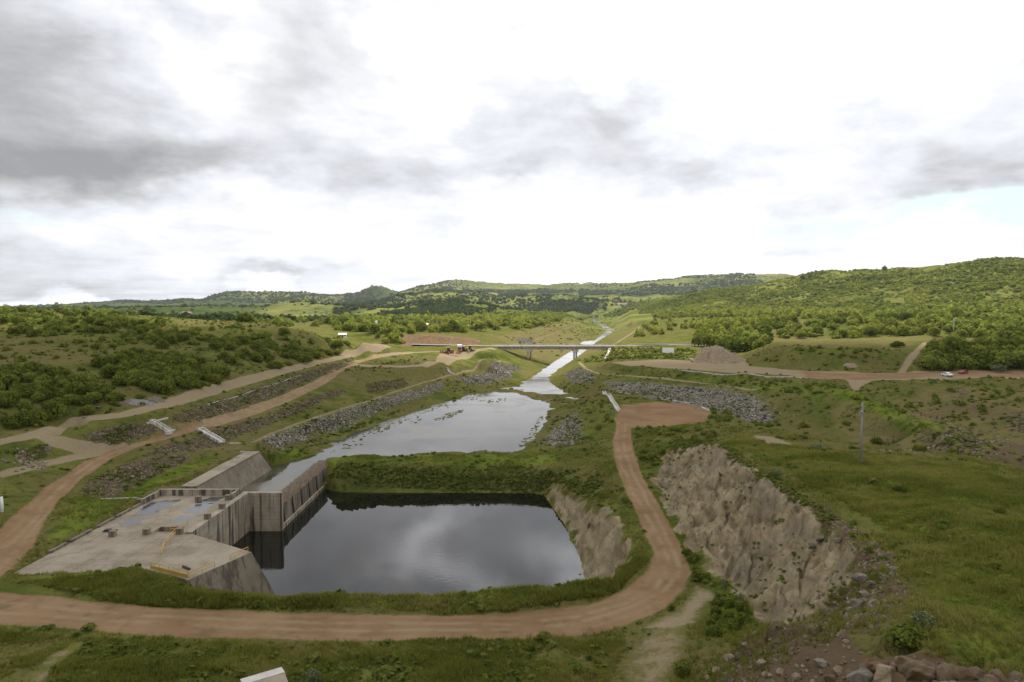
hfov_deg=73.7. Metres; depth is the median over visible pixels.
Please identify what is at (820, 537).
boulder
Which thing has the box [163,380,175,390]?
shrub
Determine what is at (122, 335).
shrub
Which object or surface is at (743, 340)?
tree
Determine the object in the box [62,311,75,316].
shrub
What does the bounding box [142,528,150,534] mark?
concrete block
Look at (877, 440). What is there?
shrub
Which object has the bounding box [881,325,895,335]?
tree
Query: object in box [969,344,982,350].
tree
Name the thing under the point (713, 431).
shrub
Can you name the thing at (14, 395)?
shrub
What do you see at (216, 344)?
shrub
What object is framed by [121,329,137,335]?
shrub
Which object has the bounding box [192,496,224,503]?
puddle
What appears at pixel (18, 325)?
shrub
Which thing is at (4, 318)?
shrub
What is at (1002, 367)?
bush
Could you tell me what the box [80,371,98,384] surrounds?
shrub
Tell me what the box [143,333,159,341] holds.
shrub
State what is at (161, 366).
shrub
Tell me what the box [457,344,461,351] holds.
white truck
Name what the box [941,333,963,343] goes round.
tree
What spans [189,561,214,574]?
railing
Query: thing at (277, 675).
concrete block
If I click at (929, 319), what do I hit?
tree
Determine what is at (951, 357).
tree
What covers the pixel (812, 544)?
boulder
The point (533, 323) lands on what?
tree
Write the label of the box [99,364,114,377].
shrub
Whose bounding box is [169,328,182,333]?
shrub
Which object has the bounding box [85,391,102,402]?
shrub
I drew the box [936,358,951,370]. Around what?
tree
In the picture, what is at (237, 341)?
shrub
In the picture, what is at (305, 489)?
divider wall
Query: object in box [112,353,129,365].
shrub
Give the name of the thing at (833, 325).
tree
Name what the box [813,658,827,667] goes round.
boulder
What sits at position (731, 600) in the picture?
shrub
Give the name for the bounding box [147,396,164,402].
gravel heap
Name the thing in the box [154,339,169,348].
shrub
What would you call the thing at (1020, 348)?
tree
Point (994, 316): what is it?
woodland
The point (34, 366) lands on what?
shrub
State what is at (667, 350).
sign board
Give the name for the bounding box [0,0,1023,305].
sky
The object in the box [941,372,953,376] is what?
parked car
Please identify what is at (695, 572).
shrub
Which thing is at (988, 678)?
boulder
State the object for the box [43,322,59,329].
shrub
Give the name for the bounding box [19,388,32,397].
shrub
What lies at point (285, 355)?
shrub
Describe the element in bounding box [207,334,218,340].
shrub
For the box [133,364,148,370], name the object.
shrub
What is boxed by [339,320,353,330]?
tree
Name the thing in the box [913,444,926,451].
shrub
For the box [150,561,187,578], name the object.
railing
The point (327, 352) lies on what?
shrub
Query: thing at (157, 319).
shrub
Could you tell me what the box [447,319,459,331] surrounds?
tree
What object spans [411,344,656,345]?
asphalt road
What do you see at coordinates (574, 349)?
road bridge
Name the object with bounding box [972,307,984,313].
tree
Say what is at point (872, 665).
boulder
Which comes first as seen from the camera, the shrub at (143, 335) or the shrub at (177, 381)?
the shrub at (177, 381)
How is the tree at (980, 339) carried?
on the ground at (22, 489)
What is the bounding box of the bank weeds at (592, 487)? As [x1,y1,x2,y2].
[325,462,605,499]
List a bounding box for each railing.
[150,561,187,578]
[160,529,175,555]
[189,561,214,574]
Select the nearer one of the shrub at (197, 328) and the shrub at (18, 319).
the shrub at (197, 328)
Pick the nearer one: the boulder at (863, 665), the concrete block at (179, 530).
the boulder at (863, 665)
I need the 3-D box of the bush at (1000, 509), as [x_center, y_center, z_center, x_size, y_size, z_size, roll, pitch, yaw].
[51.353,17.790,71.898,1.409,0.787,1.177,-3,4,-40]
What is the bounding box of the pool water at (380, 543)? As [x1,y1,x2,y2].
[233,489,583,596]
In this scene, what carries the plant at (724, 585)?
on the ground at (22, 489)
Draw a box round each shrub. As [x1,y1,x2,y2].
[0,314,10,322]
[0,373,19,388]
[0,381,5,391]
[0,391,9,398]
[0,397,16,407]
[0,410,7,420]
[1,363,15,367]
[1,416,22,428]
[5,364,30,374]
[6,381,19,389]
[6,390,20,400]
[7,326,21,334]
[7,370,22,378]
[7,387,21,393]
[11,316,26,323]
[14,409,34,425]
[16,322,24,328]
[16,400,33,411]
[17,305,28,312]
[19,322,32,332]
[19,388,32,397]
[20,372,37,382]
[22,361,43,371]
[25,329,40,335]
[26,410,48,425]
[28,381,53,392]
[30,391,46,401]
[31,374,51,383]
[31,386,54,397]
[35,308,47,313]
[35,374,56,384]
[37,409,58,421]
[38,363,59,376]
[40,400,68,416]
[41,315,52,322]
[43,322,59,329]
[46,396,68,405]
[48,320,62,326]
[48,325,60,332]
[53,378,68,389]
[54,374,70,381]
[54,388,70,397]
[55,366,71,371]
[58,369,74,375]
[59,308,72,313]
[60,321,73,327]
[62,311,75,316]
[62,394,80,403]
[63,381,85,394]
[64,315,77,323]
[68,374,84,382]
[75,309,80,315]
[75,395,92,404]
[79,405,95,414]
[80,309,91,316]
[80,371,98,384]
[82,315,97,323]
[82,381,100,392]
[84,326,96,332]
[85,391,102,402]
[88,383,110,393]
[90,310,105,318]
[90,342,104,349]
[90,355,114,366]
[93,318,103,325]
[94,326,109,332]
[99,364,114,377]
[101,316,120,322]
[102,389,114,397]
[104,391,125,401]
[108,309,121,315]
[109,313,120,317]
[109,365,128,376]
[110,321,120,328]
[110,349,136,358]
[111,370,129,384]
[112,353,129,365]
[119,316,129,321]
[119,332,129,338]
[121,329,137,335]
[123,319,138,326]
[125,372,146,386]
[126,370,147,374]
[128,346,144,355]
[128,359,144,367]
[132,324,146,329]
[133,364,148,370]
[135,328,144,333]
[137,319,149,323]
[137,324,149,332]
[139,378,155,389]
[141,332,157,338]
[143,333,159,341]
[147,372,174,382]
[149,366,160,372]
[150,328,165,334]
[150,380,172,393]
[151,350,163,356]
[154,316,166,322]
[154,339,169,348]
[156,362,173,370]
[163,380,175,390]
[164,333,177,342]
[165,349,180,357]
[167,357,187,365]
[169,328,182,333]
[170,332,183,340]
[171,375,182,385]
[179,378,196,389]
[180,333,189,340]
[180,363,190,369]
[181,358,200,368]
[182,361,194,368]
[183,370,201,379]
[187,327,200,331]
[192,379,204,388]
[196,355,206,363]
[198,361,216,368]
[201,363,220,375]
[205,374,221,384]
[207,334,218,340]
[208,341,221,348]
[217,365,230,376]
[218,351,229,358]
[223,342,237,349]
[223,355,243,364]
[229,338,241,344]
[235,352,245,358]
[237,335,246,343]
[239,348,249,355]
[249,352,262,361]
[250,342,263,349]
[255,347,269,354]
[256,333,266,339]
[262,352,274,360]
[265,360,279,368]
[267,340,278,348]
[275,347,287,352]
[276,361,283,368]
[278,327,289,335]
[280,352,290,357]
[286,349,297,355]
[287,343,298,349]
[289,339,298,344]
[290,353,299,359]
[296,354,310,362]
[304,348,314,354]
[314,351,324,358]
[324,336,331,342]
[324,348,333,354]
[330,340,343,346]
[638,454,647,459]
[648,453,657,460]
[657,447,665,453]
[681,548,692,556]
[686,553,698,562]
[690,433,698,439]
[691,570,701,580]
[692,437,702,442]
[696,571,711,580]
[704,624,723,637]
[705,432,713,437]
[707,429,716,435]
[707,618,715,625]
[710,604,721,614]
[711,597,725,605]
[711,613,719,620]
[721,609,734,618]
[724,595,736,606]
[725,618,738,626]
[734,599,748,610]
[736,612,750,625]
[870,436,883,444]
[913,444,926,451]
[946,448,959,453]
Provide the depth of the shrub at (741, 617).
66.00 m
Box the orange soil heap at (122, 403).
[117,401,130,405]
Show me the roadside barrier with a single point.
(659, 343)
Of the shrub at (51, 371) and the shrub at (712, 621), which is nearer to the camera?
the shrub at (712, 621)
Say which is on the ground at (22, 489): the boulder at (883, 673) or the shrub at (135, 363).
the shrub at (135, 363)
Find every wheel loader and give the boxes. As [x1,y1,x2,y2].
[443,348,453,352]
[464,346,474,350]
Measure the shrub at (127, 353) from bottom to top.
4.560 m
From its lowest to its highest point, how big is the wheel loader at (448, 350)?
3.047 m
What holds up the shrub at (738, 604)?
on the ground at (22, 489)
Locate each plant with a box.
[211,662,220,670]
[719,579,727,589]
[737,592,748,606]
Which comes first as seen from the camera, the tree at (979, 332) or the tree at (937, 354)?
the tree at (937, 354)
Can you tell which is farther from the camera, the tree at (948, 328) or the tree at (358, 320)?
the tree at (358, 320)
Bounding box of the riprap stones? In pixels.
[251,337,781,451]
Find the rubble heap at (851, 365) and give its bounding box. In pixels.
[843,363,856,367]
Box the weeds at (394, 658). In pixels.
[0,314,1023,681]
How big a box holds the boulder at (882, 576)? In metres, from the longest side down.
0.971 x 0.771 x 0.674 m
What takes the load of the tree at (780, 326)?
on the ground at (22, 489)
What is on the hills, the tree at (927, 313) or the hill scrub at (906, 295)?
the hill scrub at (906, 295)
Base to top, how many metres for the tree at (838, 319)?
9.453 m
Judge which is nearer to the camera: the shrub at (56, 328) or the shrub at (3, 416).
the shrub at (3, 416)
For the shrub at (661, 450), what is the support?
on the ground at (22, 489)
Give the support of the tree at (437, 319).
on the ground at (22, 489)
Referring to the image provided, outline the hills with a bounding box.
[12,262,1023,332]
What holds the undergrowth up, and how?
on the ground at (22, 489)
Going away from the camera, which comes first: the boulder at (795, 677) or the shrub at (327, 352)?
the boulder at (795, 677)
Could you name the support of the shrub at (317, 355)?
on the ground at (22, 489)
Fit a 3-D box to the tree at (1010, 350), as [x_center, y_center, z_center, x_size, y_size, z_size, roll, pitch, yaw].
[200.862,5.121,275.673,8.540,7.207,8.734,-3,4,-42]
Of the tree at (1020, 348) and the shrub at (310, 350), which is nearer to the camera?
the tree at (1020, 348)
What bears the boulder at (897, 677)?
on the stony slope
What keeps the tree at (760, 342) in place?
on the ground at (22, 489)
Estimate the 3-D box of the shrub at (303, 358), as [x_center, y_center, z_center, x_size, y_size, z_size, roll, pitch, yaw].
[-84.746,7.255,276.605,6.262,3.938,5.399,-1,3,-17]
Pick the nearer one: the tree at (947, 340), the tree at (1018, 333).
the tree at (947, 340)
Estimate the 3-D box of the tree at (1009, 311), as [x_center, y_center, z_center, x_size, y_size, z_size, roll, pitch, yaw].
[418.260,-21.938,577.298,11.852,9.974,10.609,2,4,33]
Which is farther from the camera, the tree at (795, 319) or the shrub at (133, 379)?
the tree at (795, 319)
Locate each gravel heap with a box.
[123,399,156,405]
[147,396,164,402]
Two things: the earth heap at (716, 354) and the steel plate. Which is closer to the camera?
the steel plate
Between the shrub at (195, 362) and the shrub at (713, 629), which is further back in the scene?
the shrub at (195, 362)
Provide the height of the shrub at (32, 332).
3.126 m
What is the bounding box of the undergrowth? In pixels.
[0,304,1018,632]
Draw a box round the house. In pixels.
[338,333,346,337]
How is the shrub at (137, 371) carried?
on the ground at (22, 489)
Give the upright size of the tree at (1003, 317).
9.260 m
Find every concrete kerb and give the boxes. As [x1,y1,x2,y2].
[101,497,137,499]
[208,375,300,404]
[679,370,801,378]
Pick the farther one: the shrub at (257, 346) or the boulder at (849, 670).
the shrub at (257, 346)
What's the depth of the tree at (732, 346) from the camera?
363.59 m
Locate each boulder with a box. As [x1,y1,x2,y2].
[724,654,733,661]
[756,659,766,667]
[776,668,783,674]
[791,673,800,681]
[808,541,815,547]
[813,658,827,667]
[816,534,824,541]
[824,675,836,681]
[832,665,842,675]
[834,537,841,542]
[845,668,852,676]
[846,668,873,681]
[850,598,863,608]
[851,573,866,583]
[859,590,869,595]
[859,663,869,669]
[865,580,875,587]
[867,599,877,605]
[868,661,885,672]
[873,664,898,681]
[878,573,888,580]
[890,661,897,669]
[892,672,906,681]
[894,655,935,680]
[924,660,935,667]
[935,662,955,681]
[954,666,978,680]
[967,666,985,678]
[978,674,999,681]
[987,669,1007,681]
[1006,670,1023,681]
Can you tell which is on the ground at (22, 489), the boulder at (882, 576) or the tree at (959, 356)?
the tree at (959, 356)
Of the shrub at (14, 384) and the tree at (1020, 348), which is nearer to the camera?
the shrub at (14, 384)
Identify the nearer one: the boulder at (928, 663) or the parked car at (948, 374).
the boulder at (928, 663)
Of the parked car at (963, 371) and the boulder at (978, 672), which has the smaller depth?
the boulder at (978, 672)
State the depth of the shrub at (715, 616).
67.70 m
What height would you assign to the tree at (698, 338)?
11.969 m
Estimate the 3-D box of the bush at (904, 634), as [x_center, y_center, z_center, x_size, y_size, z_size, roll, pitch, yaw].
[24.800,18.635,43.110,2.989,1.431,2.521,-2,3,-28]
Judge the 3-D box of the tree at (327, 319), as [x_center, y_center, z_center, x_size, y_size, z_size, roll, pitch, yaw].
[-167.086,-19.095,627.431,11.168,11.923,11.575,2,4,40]
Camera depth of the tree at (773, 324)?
512.98 m
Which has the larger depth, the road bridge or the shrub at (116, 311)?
the road bridge
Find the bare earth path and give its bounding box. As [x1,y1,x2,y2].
[0,326,1023,681]
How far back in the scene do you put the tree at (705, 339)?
398.56 m
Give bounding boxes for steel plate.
[102,528,117,531]
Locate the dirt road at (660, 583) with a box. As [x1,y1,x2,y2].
[0,355,1023,641]
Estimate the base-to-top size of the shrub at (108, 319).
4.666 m
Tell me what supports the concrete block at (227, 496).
on the concrete platform
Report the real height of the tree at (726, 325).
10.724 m
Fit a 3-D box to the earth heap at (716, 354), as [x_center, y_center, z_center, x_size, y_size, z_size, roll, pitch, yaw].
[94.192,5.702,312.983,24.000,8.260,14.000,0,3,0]
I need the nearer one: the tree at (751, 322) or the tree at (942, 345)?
the tree at (942, 345)
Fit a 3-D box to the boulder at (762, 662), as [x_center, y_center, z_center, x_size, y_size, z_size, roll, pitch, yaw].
[17.729,22.986,48.513,0.700,0.691,0.653,-2,4,-36]
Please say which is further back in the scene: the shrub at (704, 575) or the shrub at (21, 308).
the shrub at (21, 308)
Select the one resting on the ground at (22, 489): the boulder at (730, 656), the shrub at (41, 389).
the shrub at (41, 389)
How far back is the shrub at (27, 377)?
167.21 m
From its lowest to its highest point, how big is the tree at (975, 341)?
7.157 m
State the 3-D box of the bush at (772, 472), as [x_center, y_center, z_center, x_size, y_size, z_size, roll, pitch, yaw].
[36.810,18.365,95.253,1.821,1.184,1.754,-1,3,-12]
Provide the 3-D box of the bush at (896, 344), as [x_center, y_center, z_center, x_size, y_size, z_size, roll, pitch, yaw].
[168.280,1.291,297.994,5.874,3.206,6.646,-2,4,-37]
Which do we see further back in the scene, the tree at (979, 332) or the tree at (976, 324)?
the tree at (976, 324)
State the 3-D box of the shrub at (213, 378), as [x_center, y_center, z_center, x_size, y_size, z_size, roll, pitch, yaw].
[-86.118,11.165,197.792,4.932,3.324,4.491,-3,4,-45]
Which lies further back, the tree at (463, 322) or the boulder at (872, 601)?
the tree at (463, 322)
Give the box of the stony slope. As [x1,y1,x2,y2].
[26,334,1023,681]
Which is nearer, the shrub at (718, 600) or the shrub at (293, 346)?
the shrub at (718, 600)
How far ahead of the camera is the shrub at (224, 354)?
233.15 m
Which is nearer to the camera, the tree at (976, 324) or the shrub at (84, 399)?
the shrub at (84, 399)
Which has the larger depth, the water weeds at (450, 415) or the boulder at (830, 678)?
the water weeds at (450, 415)
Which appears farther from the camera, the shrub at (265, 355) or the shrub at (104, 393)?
the shrub at (265, 355)
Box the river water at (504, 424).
[240,318,615,493]
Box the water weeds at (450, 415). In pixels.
[331,394,543,450]
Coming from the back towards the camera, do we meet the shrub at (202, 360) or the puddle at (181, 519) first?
the shrub at (202, 360)
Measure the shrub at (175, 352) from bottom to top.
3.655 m
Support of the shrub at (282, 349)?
on the ground at (22, 489)
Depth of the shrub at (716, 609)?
69.08 m
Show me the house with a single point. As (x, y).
(343, 335)
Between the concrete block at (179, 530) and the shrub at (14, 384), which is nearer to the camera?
the concrete block at (179, 530)
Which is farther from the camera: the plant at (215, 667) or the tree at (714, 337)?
the tree at (714, 337)
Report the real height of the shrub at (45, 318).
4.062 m
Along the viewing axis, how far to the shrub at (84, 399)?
156.38 m
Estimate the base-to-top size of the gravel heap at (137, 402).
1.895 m
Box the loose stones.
[12,359,1021,681]
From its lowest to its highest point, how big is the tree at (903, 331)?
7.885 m
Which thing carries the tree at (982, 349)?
on the ground at (22, 489)
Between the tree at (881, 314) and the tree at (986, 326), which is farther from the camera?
the tree at (881, 314)
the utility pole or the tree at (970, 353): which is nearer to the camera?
the utility pole
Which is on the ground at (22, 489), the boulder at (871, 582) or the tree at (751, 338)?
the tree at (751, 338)
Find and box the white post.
[0,496,3,511]
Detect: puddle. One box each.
[119,517,144,524]
[135,500,179,514]
[169,515,194,522]
[183,503,212,512]
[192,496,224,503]
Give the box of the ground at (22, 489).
[0,311,1023,681]
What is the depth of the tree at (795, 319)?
547.61 m
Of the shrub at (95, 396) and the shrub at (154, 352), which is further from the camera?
the shrub at (154, 352)
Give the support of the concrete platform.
on the ground at (22, 489)
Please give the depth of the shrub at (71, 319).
300.68 m
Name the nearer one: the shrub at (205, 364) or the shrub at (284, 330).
the shrub at (205, 364)
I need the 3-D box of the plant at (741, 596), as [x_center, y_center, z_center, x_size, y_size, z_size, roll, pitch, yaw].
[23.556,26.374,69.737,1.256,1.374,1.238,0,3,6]
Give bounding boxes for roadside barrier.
[630,343,689,344]
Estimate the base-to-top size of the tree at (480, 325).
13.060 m
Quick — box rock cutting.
[547,443,855,627]
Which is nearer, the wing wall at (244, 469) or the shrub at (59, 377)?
the wing wall at (244, 469)
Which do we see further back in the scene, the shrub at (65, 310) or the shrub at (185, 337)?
the shrub at (65, 310)
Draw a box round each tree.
[238,311,249,320]
[239,312,256,321]
[271,318,282,325]
[324,314,335,323]
[334,314,349,325]
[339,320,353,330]
[355,317,361,323]
[358,323,367,331]
[363,321,372,331]
[367,322,380,332]
[377,319,394,331]
[386,326,395,333]
[389,316,399,322]
[398,319,409,325]
[406,327,415,334]
[413,318,423,325]
[414,321,427,331]
[424,316,431,322]
[428,319,439,325]
[433,316,442,323]
[438,324,451,332]
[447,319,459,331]
[454,324,467,332]
[460,321,468,331]
[474,319,488,330]
[484,319,493,327]
[502,318,510,325]
[511,317,523,323]
[529,321,538,327]
[691,330,701,345]
[694,330,708,346]
[701,333,713,346]
[709,331,724,345]
[715,334,729,347]
[721,320,735,329]
[724,337,745,351]
[727,330,738,337]
[734,327,745,333]
[735,336,752,350]
[743,325,753,330]
[745,333,760,350]
[748,317,758,326]
[752,338,765,348]
[758,333,771,344]
[759,321,771,331]
[759,328,774,341]
[771,320,781,327]
[774,322,785,328]
[776,328,787,336]
[779,317,791,323]
[788,314,799,322]
[792,322,803,330]
[794,331,805,337]
[796,327,808,334]
[811,324,823,333]
[814,313,826,321]
[824,317,836,323]
[827,323,839,329]
[832,314,841,322]
[837,328,849,336]
[839,315,847,322]
[846,315,860,322]
[852,315,864,323]
[862,307,873,313]
[862,323,879,336]
[873,310,885,318]
[875,324,886,334]
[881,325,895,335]
[884,311,899,320]
[885,319,899,327]
[893,326,911,335]
[898,311,912,320]
[903,318,916,325]
[912,312,925,319]
[917,354,937,369]
[918,323,934,334]
[919,316,932,323]
[923,342,945,353]
[924,311,936,315]
[924,350,947,359]
[925,338,944,347]
[927,326,940,335]
[934,341,948,353]
[936,319,950,328]
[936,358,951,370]
[941,324,957,332]
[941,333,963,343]
[941,354,958,362]
[942,335,959,350]
[944,359,959,369]
[946,341,969,355]
[947,306,961,315]
[951,350,968,363]
[952,310,967,317]
[955,329,968,337]
[957,323,975,336]
[957,355,978,368]
[958,344,978,358]
[961,337,972,345]
[967,318,980,327]
[967,339,983,345]
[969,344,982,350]
[971,345,994,356]
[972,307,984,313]
[972,327,989,337]
[974,353,995,369]
[976,336,986,343]
[977,323,997,330]
[980,307,993,313]
[980,338,1000,348]
[987,335,1006,342]
[990,328,1013,339]
[990,349,1006,356]
[990,350,1019,366]
[993,323,1001,327]
[995,339,1008,349]
[999,314,1013,320]
[999,322,1018,332]
[999,326,1014,333]
[1000,345,1018,353]
[1005,321,1022,332]
[1005,336,1023,348]
[1006,309,1015,314]
[1007,350,1023,367]
[1008,330,1023,339]
[1014,345,1023,353]
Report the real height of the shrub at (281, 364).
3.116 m
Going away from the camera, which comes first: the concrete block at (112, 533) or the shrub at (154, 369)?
the concrete block at (112, 533)
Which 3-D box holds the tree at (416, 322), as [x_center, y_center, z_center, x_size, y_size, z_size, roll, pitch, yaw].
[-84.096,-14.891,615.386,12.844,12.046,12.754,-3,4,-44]
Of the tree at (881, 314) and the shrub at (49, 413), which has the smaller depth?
the shrub at (49, 413)
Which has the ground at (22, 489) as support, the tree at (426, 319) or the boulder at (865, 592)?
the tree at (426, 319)
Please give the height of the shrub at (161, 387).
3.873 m
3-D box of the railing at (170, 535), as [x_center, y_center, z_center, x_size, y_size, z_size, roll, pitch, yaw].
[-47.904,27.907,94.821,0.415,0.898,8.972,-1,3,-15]
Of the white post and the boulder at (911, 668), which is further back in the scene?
the white post
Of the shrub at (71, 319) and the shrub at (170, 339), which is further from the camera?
the shrub at (71, 319)
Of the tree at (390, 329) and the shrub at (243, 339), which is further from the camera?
the tree at (390, 329)
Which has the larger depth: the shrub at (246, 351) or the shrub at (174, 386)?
the shrub at (246, 351)
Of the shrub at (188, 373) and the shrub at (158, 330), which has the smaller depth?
the shrub at (188, 373)
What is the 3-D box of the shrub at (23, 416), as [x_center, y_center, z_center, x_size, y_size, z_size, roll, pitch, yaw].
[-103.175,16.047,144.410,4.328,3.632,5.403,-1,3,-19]
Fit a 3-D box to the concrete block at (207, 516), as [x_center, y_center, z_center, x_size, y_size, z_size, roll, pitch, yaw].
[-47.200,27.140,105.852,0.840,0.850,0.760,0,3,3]
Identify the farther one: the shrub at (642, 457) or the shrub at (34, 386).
the shrub at (34, 386)
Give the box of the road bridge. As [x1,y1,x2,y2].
[491,344,615,360]
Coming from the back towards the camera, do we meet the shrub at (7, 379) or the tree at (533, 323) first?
the tree at (533, 323)
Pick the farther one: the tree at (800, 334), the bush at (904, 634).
the tree at (800, 334)
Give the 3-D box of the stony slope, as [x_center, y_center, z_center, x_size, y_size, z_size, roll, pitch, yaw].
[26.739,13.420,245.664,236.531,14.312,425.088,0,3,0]
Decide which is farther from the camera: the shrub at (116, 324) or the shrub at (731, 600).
the shrub at (116, 324)
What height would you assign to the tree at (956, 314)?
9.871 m
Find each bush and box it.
[298,667,322,681]
[526,644,535,652]
[620,497,628,502]
[672,658,691,678]
[721,620,738,630]
[769,468,782,476]
[811,442,821,449]
[882,622,932,648]
[889,341,904,346]
[892,485,907,491]
[911,609,938,629]
[990,363,1007,371]
[993,506,1006,513]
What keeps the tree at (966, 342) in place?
on the ground at (22, 489)
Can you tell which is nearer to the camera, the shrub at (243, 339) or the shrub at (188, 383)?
the shrub at (188, 383)
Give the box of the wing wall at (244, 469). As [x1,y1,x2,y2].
[180,451,270,489]
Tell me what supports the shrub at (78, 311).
on the ground at (22, 489)
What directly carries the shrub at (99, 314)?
on the ground at (22, 489)
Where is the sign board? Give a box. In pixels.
[662,343,673,352]
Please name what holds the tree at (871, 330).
on the ground at (22, 489)
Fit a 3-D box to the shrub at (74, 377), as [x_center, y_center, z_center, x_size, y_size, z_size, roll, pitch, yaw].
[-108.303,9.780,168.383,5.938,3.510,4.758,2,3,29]
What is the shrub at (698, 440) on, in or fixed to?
on the ground at (22, 489)
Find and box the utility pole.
[858,402,865,457]
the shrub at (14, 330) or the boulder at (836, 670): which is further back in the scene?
the shrub at (14, 330)
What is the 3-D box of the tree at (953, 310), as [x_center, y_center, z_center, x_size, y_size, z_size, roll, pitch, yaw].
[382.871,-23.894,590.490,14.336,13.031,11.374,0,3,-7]
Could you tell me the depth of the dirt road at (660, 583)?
72.29 m
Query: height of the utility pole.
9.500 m
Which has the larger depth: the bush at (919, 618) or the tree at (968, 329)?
the tree at (968, 329)
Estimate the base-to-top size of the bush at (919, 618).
1.119 m
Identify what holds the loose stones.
on the stony slope
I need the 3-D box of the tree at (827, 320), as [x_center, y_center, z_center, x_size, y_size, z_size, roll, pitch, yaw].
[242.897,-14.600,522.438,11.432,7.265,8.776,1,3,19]
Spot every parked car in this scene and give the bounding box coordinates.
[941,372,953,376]
[958,370,968,373]
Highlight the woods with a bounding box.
[3,272,762,320]
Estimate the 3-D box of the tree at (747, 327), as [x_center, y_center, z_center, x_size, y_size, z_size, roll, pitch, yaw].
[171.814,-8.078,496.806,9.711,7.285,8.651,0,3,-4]
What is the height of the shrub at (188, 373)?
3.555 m
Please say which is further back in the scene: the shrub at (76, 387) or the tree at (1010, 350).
the tree at (1010, 350)
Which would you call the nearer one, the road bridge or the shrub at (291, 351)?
the shrub at (291, 351)
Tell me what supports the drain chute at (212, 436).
on the stony slope
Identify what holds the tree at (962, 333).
on the ground at (22, 489)
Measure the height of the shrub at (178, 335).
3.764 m
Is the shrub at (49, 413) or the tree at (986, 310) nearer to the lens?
the shrub at (49, 413)
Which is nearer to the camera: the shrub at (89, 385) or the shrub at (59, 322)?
the shrub at (89, 385)
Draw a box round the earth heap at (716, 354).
[691,345,745,362]
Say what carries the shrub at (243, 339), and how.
on the ground at (22, 489)
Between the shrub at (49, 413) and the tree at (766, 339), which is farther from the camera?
the tree at (766, 339)
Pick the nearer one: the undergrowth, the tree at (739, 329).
the undergrowth
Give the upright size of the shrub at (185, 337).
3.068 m
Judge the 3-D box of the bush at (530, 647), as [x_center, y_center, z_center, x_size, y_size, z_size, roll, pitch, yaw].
[1.706,28.034,62.341,0.971,0.820,0.858,1,3,15]
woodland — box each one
[257,299,1023,338]
[333,305,860,343]
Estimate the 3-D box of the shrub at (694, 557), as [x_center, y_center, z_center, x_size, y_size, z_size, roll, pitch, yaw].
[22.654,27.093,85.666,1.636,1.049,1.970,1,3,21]
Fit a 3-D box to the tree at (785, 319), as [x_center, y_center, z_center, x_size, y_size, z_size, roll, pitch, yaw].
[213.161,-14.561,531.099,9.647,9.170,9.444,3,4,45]
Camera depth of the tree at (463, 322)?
595.54 m
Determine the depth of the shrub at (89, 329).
258.07 m
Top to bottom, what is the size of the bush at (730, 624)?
0.959 m
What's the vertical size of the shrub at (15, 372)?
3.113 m
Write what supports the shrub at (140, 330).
on the ground at (22, 489)
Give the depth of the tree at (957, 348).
279.06 m
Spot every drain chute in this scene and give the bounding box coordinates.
[149,419,175,434]
[197,427,224,442]
[602,391,620,411]
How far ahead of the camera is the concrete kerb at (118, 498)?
114.54 m
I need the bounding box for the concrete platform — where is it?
[17,489,283,595]
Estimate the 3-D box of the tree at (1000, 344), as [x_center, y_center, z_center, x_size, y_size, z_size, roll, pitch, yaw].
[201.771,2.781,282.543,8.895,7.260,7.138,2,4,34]
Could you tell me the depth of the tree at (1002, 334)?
331.17 m
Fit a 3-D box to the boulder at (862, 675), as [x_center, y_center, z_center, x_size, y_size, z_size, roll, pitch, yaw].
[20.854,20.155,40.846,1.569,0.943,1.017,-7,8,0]
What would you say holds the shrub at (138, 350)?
on the ground at (22, 489)
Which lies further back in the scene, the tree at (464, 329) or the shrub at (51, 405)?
the tree at (464, 329)
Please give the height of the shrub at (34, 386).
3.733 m
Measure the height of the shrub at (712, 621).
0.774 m
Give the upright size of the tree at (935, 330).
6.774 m
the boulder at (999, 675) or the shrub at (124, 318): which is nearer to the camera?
the boulder at (999, 675)
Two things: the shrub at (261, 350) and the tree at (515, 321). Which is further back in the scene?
the tree at (515, 321)
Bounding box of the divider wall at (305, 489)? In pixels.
[281,460,327,527]
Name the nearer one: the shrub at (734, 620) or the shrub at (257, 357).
the shrub at (734, 620)
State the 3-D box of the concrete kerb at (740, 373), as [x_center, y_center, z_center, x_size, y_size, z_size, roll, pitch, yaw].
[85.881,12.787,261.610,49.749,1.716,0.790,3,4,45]
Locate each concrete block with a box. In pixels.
[108,530,116,536]
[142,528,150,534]
[176,527,183,533]
[195,495,201,501]
[204,513,210,519]
[218,503,225,508]
[225,494,230,499]
[240,667,287,681]
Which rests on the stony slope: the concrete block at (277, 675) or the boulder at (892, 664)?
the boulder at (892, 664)
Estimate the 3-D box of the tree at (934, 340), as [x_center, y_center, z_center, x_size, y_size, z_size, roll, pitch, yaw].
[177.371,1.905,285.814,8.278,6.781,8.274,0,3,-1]
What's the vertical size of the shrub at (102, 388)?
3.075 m
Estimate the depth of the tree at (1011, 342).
279.35 m
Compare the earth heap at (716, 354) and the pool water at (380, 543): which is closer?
the pool water at (380, 543)
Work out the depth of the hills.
1722.38 m
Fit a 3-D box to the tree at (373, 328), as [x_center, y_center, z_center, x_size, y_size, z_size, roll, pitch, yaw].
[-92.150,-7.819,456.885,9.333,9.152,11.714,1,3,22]
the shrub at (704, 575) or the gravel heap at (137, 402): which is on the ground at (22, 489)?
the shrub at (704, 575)

